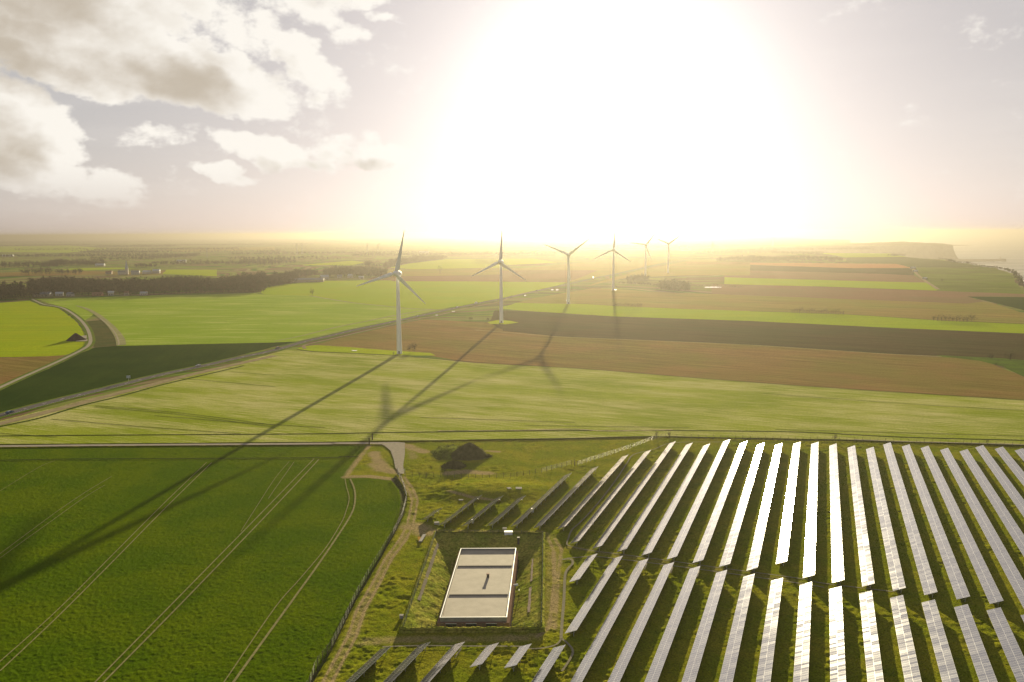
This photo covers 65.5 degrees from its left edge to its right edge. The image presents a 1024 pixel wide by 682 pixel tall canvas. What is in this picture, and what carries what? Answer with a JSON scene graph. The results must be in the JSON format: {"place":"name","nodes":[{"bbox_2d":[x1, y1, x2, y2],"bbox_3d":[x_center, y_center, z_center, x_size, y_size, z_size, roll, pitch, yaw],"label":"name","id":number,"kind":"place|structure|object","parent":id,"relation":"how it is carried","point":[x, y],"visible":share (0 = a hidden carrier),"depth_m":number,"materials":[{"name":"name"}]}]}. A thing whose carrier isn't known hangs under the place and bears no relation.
{"place":"outdoors","nodes":[
{"label":"outdoors","id":0,"kind":"place"},
{"bbox_2d":[0,355,63,383],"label":"brown field","id":1,"kind":"structure","parent":0,"point":[12,368],"depth_m":602.61,"materials":[{"name":"soil"}]},
{"bbox_2d":[0,301,85,356],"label":"yellow field","id":2,"kind":"structure","parent":0,"point":[29,329],"depth_m":803.02,"materials":[{"name":"plant"}]},
{"bbox_2d":[0,299,91,387],"bbox_3d":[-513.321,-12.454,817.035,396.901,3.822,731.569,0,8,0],"label":"lane","id":3,"kind":"structure","parent":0,"point":[88,332],"depth_m":682.01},
{"bbox_2d":[0,299,94,389],"bbox_3d":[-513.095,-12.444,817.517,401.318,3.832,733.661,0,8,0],"label":"lane verge","id":4,"kind":"structure","parent":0,"point":[86,333],"depth_m":679.68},
{"bbox_2d":[0,245,105,252],"bbox_3d":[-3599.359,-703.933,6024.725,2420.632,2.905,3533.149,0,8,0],"label":"green strip","id":5,"kind":"object","parent":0,"point":[33,248],"visible":0.78,"depth_m":5642.96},
{"bbox_2d":[0,270,164,275],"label":"brown strip","id":6,"kind":"object","parent":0,"point":[53,273],"visible":0.75,"depth_m":1899.10,"materials":[{"name":"soil"}]},
{"bbox_2d":[86,320,116,346],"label":"fallow wedge","id":7,"kind":"object","parent":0,"point":[103,334],"visible":1,"depth_m":775.29,"materials":[{"name":"soil"}]},
{"bbox_2d":[78,306,125,344],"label":"dry grass strip","id":8,"kind":"object","parent":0,"point":[122,340],"visible":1,"depth_m":812.74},
{"bbox_2d":[0,355,275,424],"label":"dry grass strip","id":9,"kind":"object","parent":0,"point":[100,397],"visible":1,"depth_m":492.90,"materials":[{"name":"plant"}]},
{"bbox_2d":[0,341,295,411],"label":"dark field","id":10,"kind":"structure","parent":0,"point":[94,368],"depth_m":592.54,"materials":[{"name":"plant"}]},
{"bbox_2d":[163,270,216,275],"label":"green strip","id":11,"kind":"object","parent":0,"point":[199,272],"visible":0.98,"depth_m":1927.92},
{"bbox_2d":[0,442,382,446],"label":"farm track","id":12,"kind":"structure","parent":0,"point":[192,444],"depth_m":371.28,"materials":[{"name":"gravel"}]},
{"bbox_2d":[0,445,401,681],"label":"crop field","id":13,"kind":"structure","parent":0,"point":[207,629],"depth_m":242.23,"materials":[{"name":"plant"}]},
{"bbox_2d":[0,462,211,670],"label":"tramline","id":14,"kind":"object","parent":13,"relation":"on","point":[96,577],"visible":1,"depth_m":221.39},
{"bbox_2d":[95,459,313,681],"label":"tramline","id":15,"kind":"object","parent":13,"relation":"on","point":[194,580],"visible":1,"depth_m":222.31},
{"bbox_2d":[232,479,355,681],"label":"tramline","id":16,"kind":"object","parent":13,"relation":"on","point":[265,637],"visible":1,"depth_m":216.42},
{"bbox_2d":[166,247,274,251],"bbox_3d":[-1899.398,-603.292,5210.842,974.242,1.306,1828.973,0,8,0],"label":"green strip","id":17,"kind":"object","parent":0,"point":[239,248],"visible":0.59,"depth_m":4990.02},
{"bbox_2d":[37,293,433,345],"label":"light field","id":18,"kind":"structure","parent":0,"point":[201,319],"depth_m":933.13,"materials":[{"name":"plant"}]},
{"bbox_2d":[0,260,685,415],"bbox_3d":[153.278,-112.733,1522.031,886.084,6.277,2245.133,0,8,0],"label":"road","id":19,"kind":"structure","parent":0,"point":[98,390],"depth_m":610.79,"materials":[{"name":"asphalt"}]},
{"bbox_2d":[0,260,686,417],"bbox_3d":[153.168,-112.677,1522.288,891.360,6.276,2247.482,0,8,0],"label":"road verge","id":20,"kind":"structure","parent":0,"point":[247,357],"depth_m":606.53,"materials":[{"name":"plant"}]},
{"bbox_2d":[310,475,405,681],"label":"ditch","id":21,"kind":"object","parent":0,"point":[396,482],"visible":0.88,"depth_m":244.64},
{"bbox_2d":[308,468,406,681],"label":"wire fence","id":22,"kind":"object","parent":21,"relation":"on","point":[401,516],"visible":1,"depth_m":210.33,"materials":[{"name":"grey metal"}]},
{"bbox_2d":[296,345,433,354],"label":"green verge","id":23,"kind":"structure","parent":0,"point":[322,348],"depth_m":663.94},
{"bbox_2d":[357,232,425,353],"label":"wind turbine","id":24,"kind":"object","parent":23,"relation":"on","point":[397,273],"visible":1,"depth_m":638.38,"materials":[{"name":"paint"}]},
{"bbox_2d":[261,280,565,309],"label":"bright field","id":25,"kind":"structure","parent":0,"point":[438,294],"depth_m":1291.99,"materials":[{"name":"plant"}]},
{"bbox_2d":[368,275,499,280],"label":"brown strip","id":26,"kind":"object","parent":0,"point":[462,278],"visible":0.83,"depth_m":1629.01,"materials":[{"name":"red soil"}]},
{"bbox_2d":[384,268,499,275],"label":"tan field","id":27,"kind":"structure","parent":0,"point":[444,272],"depth_m":1897.57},
{"bbox_2d":[390,259,499,268],"bbox_3d":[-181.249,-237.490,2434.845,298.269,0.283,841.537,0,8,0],"label":"green strip","id":28,"kind":"object","parent":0,"point":[455,263],"visible":0.72,"depth_m":2341.54,"materials":[{"name":"plant"}]},
{"bbox_2d":[399,531,545,632],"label":"embankment","id":29,"kind":"structure","parent":0,"point":[425,611],"depth_m":226.84,"materials":[{"name":"green plant"}]},
{"bbox_2d":[437,548,517,626],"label":"sunken building","id":30,"kind":"structure","parent":0,"point":[481,589],"depth_m":218.18,"materials":[{"name":"white concrete"}]},
{"bbox_2d":[376,270,596,281],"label":"brown strip","id":31,"kind":"object","parent":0,"point":[541,276],"visible":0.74,"depth_m":1717.82,"materials":[{"name":"red soil"}]},
{"bbox_2d":[488,320,518,323],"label":"green verge","id":32,"kind":"structure","parent":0,"point":[497,322],"depth_m":857.04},
{"bbox_2d":[471,232,524,322],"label":"wind turbine","id":33,"kind":"object","parent":32,"relation":"on","point":[500,261],"visible":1,"depth_m":847.43,"materials":[{"name":"paint"}]},
{"bbox_2d":[0,436,1023,681],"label":"meadow","id":34,"kind":"structure","parent":0,"point":[370,628],"depth_m":240.24,"materials":[{"name":"green plant"}]},
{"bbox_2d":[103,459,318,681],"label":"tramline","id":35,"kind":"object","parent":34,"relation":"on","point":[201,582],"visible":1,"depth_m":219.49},
{"bbox_2d":[346,646,390,681],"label":"solar row","id":36,"kind":"object","parent":34,"relation":"on","point":[356,675],"visible":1,"depth_m":178.69,"materials":[{"name":"grey glass"}]},
{"bbox_2d":[380,442,404,473],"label":"gravel apron","id":37,"kind":"object","parent":34,"relation":"on","point":[397,449],"visible":0.98,"depth_m":356.00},
{"bbox_2d":[383,642,429,681],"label":"solar row","id":38,"kind":"object","parent":34,"relation":"on","point":[402,666],"visible":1,"depth_m":179.23,"materials":[{"name":"grey glass"}]},
{"bbox_2d":[420,642,463,681],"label":"solar row","id":39,"kind":"object","parent":34,"relation":"on","point":[440,664],"visible":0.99,"depth_m":179.25,"materials":[{"name":"grey glass"}]},
{"bbox_2d":[430,444,459,459],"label":"weed bank","id":40,"kind":"structure","parent":34,"relation":"on","point":[442,452],"depth_m":353.99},
{"bbox_2d":[450,442,491,460],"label":"earth heap","id":41,"kind":"object","parent":34,"relation":"on","point":[466,451],"visible":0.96,"depth_m":347.11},
{"bbox_2d":[511,473,570,525],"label":"solar row","id":42,"kind":"object","parent":34,"relation":"on","point":[539,501],"visible":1,"depth_m":288.22,"materials":[{"name":"grey glass"}]},
{"bbox_2d":[531,645,564,681],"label":"solar row","id":43,"kind":"object","parent":34,"relation":"on","point":[547,665],"visible":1,"depth_m":178.47,"materials":[{"name":"grey glass"}]},
{"bbox_2d":[534,467,596,527],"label":"solar row","id":44,"kind":"object","parent":34,"relation":"on","point":[561,501],"visible":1,"depth_m":289.05,"materials":[{"name":"grey glass"}]},
{"bbox_2d":[557,454,628,530],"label":"solar row","id":45,"kind":"object","parent":34,"relation":"on","point":[569,518],"visible":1,"depth_m":293.83,"materials":[{"name":"grey glass"}]},
{"bbox_2d":[565,556,622,635],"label":"solar row","id":46,"kind":"object","parent":34,"relation":"on","point":[589,602],"visible":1,"depth_m":211.43,"materials":[{"name":"grey glass"}]},
{"bbox_2d":[571,558,648,681],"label":"solar row","id":47,"kind":"object","parent":34,"relation":"on","point":[591,654],"visible":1,"depth_m":195.94,"materials":[{"name":"grey glass"}]},
{"bbox_2d":[570,450,650,543],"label":"solar row","id":48,"kind":"object","parent":34,"relation":"on","point":[590,522],"visible":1,"depth_m":287.39,"materials":[{"name":"grey glass"}]},
{"bbox_2d":[592,441,675,550],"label":"solar row","id":49,"kind":"object","parent":34,"relation":"on","point":[615,521],"visible":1,"depth_m":288.03,"materials":[{"name":"grey glass"}]},
{"bbox_2d":[608,562,673,681],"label":"solar row","id":50,"kind":"object","parent":34,"relation":"on","point":[617,673],"visible":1,"depth_m":195.05,"materials":[{"name":"grey glass"}]},
{"bbox_2d":[617,443,691,551],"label":"solar row","id":51,"kind":"object","parent":34,"relation":"on","point":[640,520],"visible":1,"depth_m":285.13,"materials":[{"name":"grey glass"}]},
{"bbox_2d":[645,566,699,681],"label":"solar row","id":52,"kind":"object","parent":34,"relation":"on","point":[656,667],"visible":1,"depth_m":194.21,"materials":[{"name":"grey glass"}]},
{"bbox_2d":[641,444,709,556],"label":"solar row","id":53,"kind":"object","parent":34,"relation":"on","point":[654,539],"visible":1,"depth_m":282.06,"materials":[{"name":"grey glass"}]},
{"bbox_2d":[667,439,729,558],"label":"solar row","id":54,"kind":"object","parent":34,"relation":"on","point":[679,541],"visible":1,"depth_m":281.55,"materials":[{"name":"grey glass"}]},
{"bbox_2d":[682,570,726,681],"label":"solar row","id":55,"kind":"object","parent":34,"relation":"on","point":[694,660],"visible":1,"depth_m":193.34,"materials":[{"name":"grey glass"}]},
{"bbox_2d":[693,441,746,562],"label":"solar row","id":56,"kind":"object","parent":34,"relation":"on","point":[705,541],"visible":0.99,"depth_m":278.79,"materials":[{"name":"grey glass"}]},
{"bbox_2d":[719,574,754,681],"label":"solar row","id":57,"kind":"object","parent":34,"relation":"on","point":[731,657],"visible":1,"depth_m":192.45,"materials":[{"name":"grey glass"}]},
{"bbox_2d":[719,443,763,566],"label":"solar row","id":58,"kind":"object","parent":34,"relation":"on","point":[732,539],"visible":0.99,"depth_m":275.69,"materials":[{"name":"white glass"}]},
{"bbox_2d":[746,443,781,570],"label":"solar row","id":59,"kind":"object","parent":34,"relation":"on","point":[754,557],"visible":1,"depth_m":273.11,"materials":[{"name":"white glass"}]},
{"bbox_2d":[756,578,782,681],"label":"solar row","id":60,"kind":"object","parent":34,"relation":"on","point":[764,672],"visible":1,"depth_m":191.53,"materials":[{"name":"grey glass"}]},
{"bbox_2d":[776,442,800,565],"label":"solar row","id":61,"kind":"object","parent":34,"relation":"on","point":[782,553],"visible":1,"depth_m":277.03,"materials":[{"name":"white glass"}]},
{"bbox_2d":[793,582,811,681],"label":"solar row","id":62,"kind":"object","parent":34,"relation":"on","point":[801,668],"visible":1,"depth_m":190.58,"materials":[{"name":"white glass"}]},
{"bbox_2d":[803,442,818,577],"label":"solar row","id":63,"kind":"object","parent":34,"relation":"on","point":[809,556],"visible":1,"depth_m":269.19,"materials":[{"name":"white glass"}]},
{"bbox_2d":[829,443,843,582],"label":"solar row","id":64,"kind":"object","parent":34,"relation":"on","point":[837,556],"visible":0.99,"depth_m":265.58,"materials":[{"name":"white glass"}]},
{"bbox_2d":[829,586,845,681],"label":"solar row","id":65,"kind":"object","parent":34,"relation":"on","point":[837,663],"visible":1,"depth_m":189.60,"materials":[{"name":"white glass"}]},
{"bbox_2d":[848,445,874,586],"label":"solar row","id":66,"kind":"object","parent":34,"relation":"on","point":[867,575],"visible":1,"depth_m":262.73,"materials":[{"name":"white glass"}]},
{"bbox_2d":[859,590,883,681],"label":"solar row","id":67,"kind":"object","parent":34,"relation":"on","point":[872,656],"visible":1,"depth_m":188.73,"materials":[{"name":"white glass"}]},
{"bbox_2d":[866,447,905,590],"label":"solar row","id":68,"kind":"object","parent":34,"relation":"on","point":[895,572],"visible":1,"depth_m":260.01,"materials":[{"name":"grey glass"}]},
{"bbox_2d":[890,595,921,681],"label":"solar row","id":69,"kind":"object","parent":34,"relation":"on","point":[910,667],"visible":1,"depth_m":187.69,"materials":[{"name":"grey glass"}]},
{"bbox_2d":[883,442,936,597],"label":"solar row","id":70,"kind":"object","parent":34,"relation":"on","point":[925,573],"visible":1,"depth_m":259.01,"materials":[{"name":"grey glass"}]},
{"bbox_2d":[902,444,969,599],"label":"solar row","id":71,"kind":"object","parent":34,"relation":"on","point":[959,587],"visible":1,"depth_m":256.36,"materials":[{"name":"grey glass"}]},
{"bbox_2d":[922,599,959,681],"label":"solar row","id":72,"kind":"object","parent":34,"relation":"on","point":[946,665],"visible":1,"depth_m":186.67,"materials":[{"name":"grey glass"}]},
{"bbox_2d":[921,446,1002,603],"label":"solar row","id":73,"kind":"object","parent":34,"relation":"on","point":[990,589],"visible":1,"depth_m":253.30,"materials":[{"name":"grey glass"}]},
{"bbox_2d":[954,604,996,681],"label":"solar row","id":74,"kind":"object","parent":34,"relation":"on","point":[980,660],"visible":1,"depth_m":185.71,"materials":[{"name":"grey glass"}]},
{"bbox_2d":[940,448,1023,607],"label":"solar row","id":75,"kind":"object","parent":34,"relation":"on","point":[1013,575],"visible":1,"depth_m":256.71,"materials":[{"name":"grey glass"}]},
{"bbox_2d":[959,449,1023,555],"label":"solar row","id":76,"kind":"object","parent":34,"relation":"on","point":[1012,527],"visible":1,"depth_m":283.54,"materials":[{"name":"grey glass"}]},
{"bbox_2d":[975,445,1023,516],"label":"solar row","id":77,"kind":"object","parent":34,"relation":"on","point":[1007,485],"visible":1,"depth_m":309.74,"materials":[{"name":"grey glass"}]},
{"bbox_2d":[987,607,1023,681],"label":"solar row","id":78,"kind":"object","parent":34,"relation":"on","point":[1010,646],"visible":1,"depth_m":186.83,"materials":[{"name":"grey glass"}]},
{"bbox_2d":[995,447,1023,485],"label":"solar row","id":79,"kind":"object","parent":34,"relation":"on","point":[1013,465],"visible":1,"depth_m":329.73,"materials":[{"name":"grey glass"}]},
{"bbox_2d":[0,349,1023,443],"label":"field","id":80,"kind":"structure","parent":0,"point":[357,396],"depth_m":443.75,"materials":[{"name":"plant"}]},
{"bbox_2d":[0,236,1023,420],"bbox_3d":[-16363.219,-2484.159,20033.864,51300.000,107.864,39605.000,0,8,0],"label":"land","id":81,"kind":"structure","parent":0,"point":[478,313],"depth_m":3001.22,"materials":[{"name":"plant"}]},
{"bbox_2d":[0,281,27,300],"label":"woodland","id":82,"kind":"object","parent":81,"relation":"on","point":[15,289],"visible":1,"depth_m":1189.83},
{"bbox_2d":[0,258,105,267],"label":"woodland","id":83,"kind":"object","parent":81,"relation":"on","point":[43,263],"visible":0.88,"depth_m":2420.74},
{"bbox_2d":[25,272,266,296],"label":"woodland","id":84,"kind":"object","parent":81,"relation":"on","point":[78,285],"visible":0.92,"depth_m":1325.78,"materials":[{"name":"plant"}]},
{"bbox_2d":[151,259,281,265],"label":"woodland","id":85,"kind":"object","parent":81,"relation":"on","point":[222,262],"visible":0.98,"depth_m":2434.33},
{"bbox_2d":[231,270,298,293],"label":"woodland","id":86,"kind":"object","parent":81,"relation":"on","point":[283,278],"visible":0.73,"depth_m":1467.85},
{"bbox_2d":[322,265,387,276],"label":"woodland","id":87,"kind":"object","parent":81,"relation":"on","point":[342,270],"visible":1,"depth_m":1751.53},
{"bbox_2d":[361,255,446,266],"bbox_3d":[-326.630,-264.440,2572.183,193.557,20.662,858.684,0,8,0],"label":"woodland","id":88,"kind":"object","parent":81,"relation":"on","point":[404,260],"visible":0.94,"depth_m":2515.86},
{"bbox_2d":[351,251,554,255],"bbox_3d":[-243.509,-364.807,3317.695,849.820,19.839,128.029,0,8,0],"label":"woodland","id":89,"kind":"object","parent":81,"relation":"on","point":[440,253],"visible":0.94,"depth_m":3301.41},
{"bbox_2d":[658,276,691,291],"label":"woodland","id":90,"kind":"object","parent":81,"relation":"on","point":[673,284],"visible":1,"depth_m":1310.84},
{"bbox_2d":[688,249,823,254],"bbox_3d":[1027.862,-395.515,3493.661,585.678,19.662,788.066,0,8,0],"label":"woodland","id":91,"kind":"object","parent":81,"relation":"on","point":[764,251],"visible":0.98,"depth_m":3403.11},
{"bbox_2d":[716,254,842,261],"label":"woodland","id":92,"kind":"object","parent":81,"relation":"on","point":[756,258],"visible":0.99,"depth_m":2504.16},
{"bbox_2d":[0,436,1023,445],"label":"verge","id":93,"kind":"structure","parent":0,"point":[497,439],"depth_m":374.44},
{"bbox_2d":[0,0,1023,239],"label":"sky","id":94,"kind":"structure","parent":0,"point":[120,119],"materials":[{"name":"white"}]},
{"bbox_2d":[3,430,1023,440],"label":"verge","id":95,"kind":"structure","parent":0,"point":[490,431],"depth_m":389.80,"materials":[{"name":"plant"}]},
{"bbox_2d":[474,258,556,264],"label":"green strip","id":96,"kind":"object","parent":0,"point":[519,261],"visible":0.85,"depth_m":2559.07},
{"bbox_2d":[476,260,665,281],"bbox_3d":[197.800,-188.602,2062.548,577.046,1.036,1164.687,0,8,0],"label":"tan field","id":97,"kind":"structure","parent":0,"point":[602,268],"depth_m":2108.64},
{"bbox_2d":[586,260,749,286],"bbox_3d":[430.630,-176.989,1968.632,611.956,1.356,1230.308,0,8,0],"label":"tan field","id":98,"kind":"structure","parent":0,"point":[685,268],"depth_m":1910.25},
{"bbox_2d":[318,319,1023,399],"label":"brown field","id":99,"kind":"structure","parent":0,"point":[466,341],"depth_m":608.66,"materials":[{"name":"soil"}]},
{"bbox_2d":[566,539,899,592],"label":"path","id":100,"kind":"structure","parent":0,"point":[727,568],"depth_m":230.84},
{"bbox_2d":[489,310,1023,359],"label":"olive field","id":101,"kind":"structure","parent":0,"point":[885,340],"depth_m":751.91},
{"bbox_2d":[503,303,1023,332],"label":"green strip","id":102,"kind":"object","parent":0,"point":[785,317],"visible":0.99,"depth_m":897.30,"materials":[{"name":"plant"}]},
{"bbox_2d":[517,288,1023,323],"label":"tan field","id":103,"kind":"structure","parent":0,"point":[987,312],"depth_m":1036.38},
{"bbox_2d":[525,240,1023,286],"bbox_3d":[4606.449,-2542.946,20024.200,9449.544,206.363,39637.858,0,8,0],"label":"cliff","id":104,"kind":"structure","parent":0,"point":[935,252],"depth_m":5039.53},
{"bbox_2d":[687,262,909,267],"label":"orange strip","id":105,"kind":"object","parent":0,"point":[844,265],"visible":0.89,"depth_m":2180.22,"materials":[{"name":"soil"}]},
{"bbox_2d":[724,270,924,281],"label":"brown strip","id":106,"kind":"object","parent":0,"point":[832,276],"visible":0.97,"depth_m":1631.87,"materials":[{"name":"red soil"}]},
{"bbox_2d":[724,277,938,289],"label":"green strip","id":107,"kind":"object","parent":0,"point":[840,283],"visible":0.98,"depth_m":1417.71,"materials":[{"name":"plant"}]},
{"bbox_2d":[750,265,913,274],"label":"olive strip","id":108,"kind":"object","parent":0,"point":[902,271],"visible":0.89,"depth_m":1900.87,"materials":[{"name":"plant"}]},
{"bbox_2d":[823,253,905,257],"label":"green strip","id":109,"kind":"object","parent":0,"point":[847,255],"visible":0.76,"depth_m":3131.39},
{"bbox_2d":[711,284,1023,303],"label":"brown strip","id":110,"kind":"object","parent":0,"point":[870,294],"visible":0.98,"depth_m":1200.04,"materials":[{"name":"red soil"}]},
{"bbox_2d":[783,236,1023,278],"bbox_3d":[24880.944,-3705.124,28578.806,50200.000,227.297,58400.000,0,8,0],"label":"sea","id":111,"kind":"structure","parent":0,"point":[1010,249],"depth_m":10334.55,"materials":[{"name":"liquid"}]},
{"bbox_2d":[850,241,957,245],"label":"headland hill","id":112,"kind":"structure","parent":0,"point":[903,243],"depth_m":5224.39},
{"bbox_2d":[846,257,983,266],"bbox_3d":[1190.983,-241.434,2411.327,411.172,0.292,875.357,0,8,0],"label":"scrub slope","id":113,"kind":"structure","parent":0,"point":[912,262],"depth_m":2380.61,"materials":[{"name":"green plant"}]},
{"bbox_2d":[914,267,1023,293],"bbox_3d":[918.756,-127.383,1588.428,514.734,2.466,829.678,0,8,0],"label":"cliff top field","id":114,"kind":"structure","parent":0,"point":[989,280],"depth_m":1502.41,"materials":[{"name":"green plant"}]},
{"bbox_2d":[938,355,1023,376],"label":"green verge","id":115,"kind":"structure","parent":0,"point":[1015,366],"depth_m":589.48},
{"bbox_2d":[968,296,1023,309],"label":"dark green field","id":116,"kind":"structure","parent":0,"point":[1016,302],"depth_m":1075.25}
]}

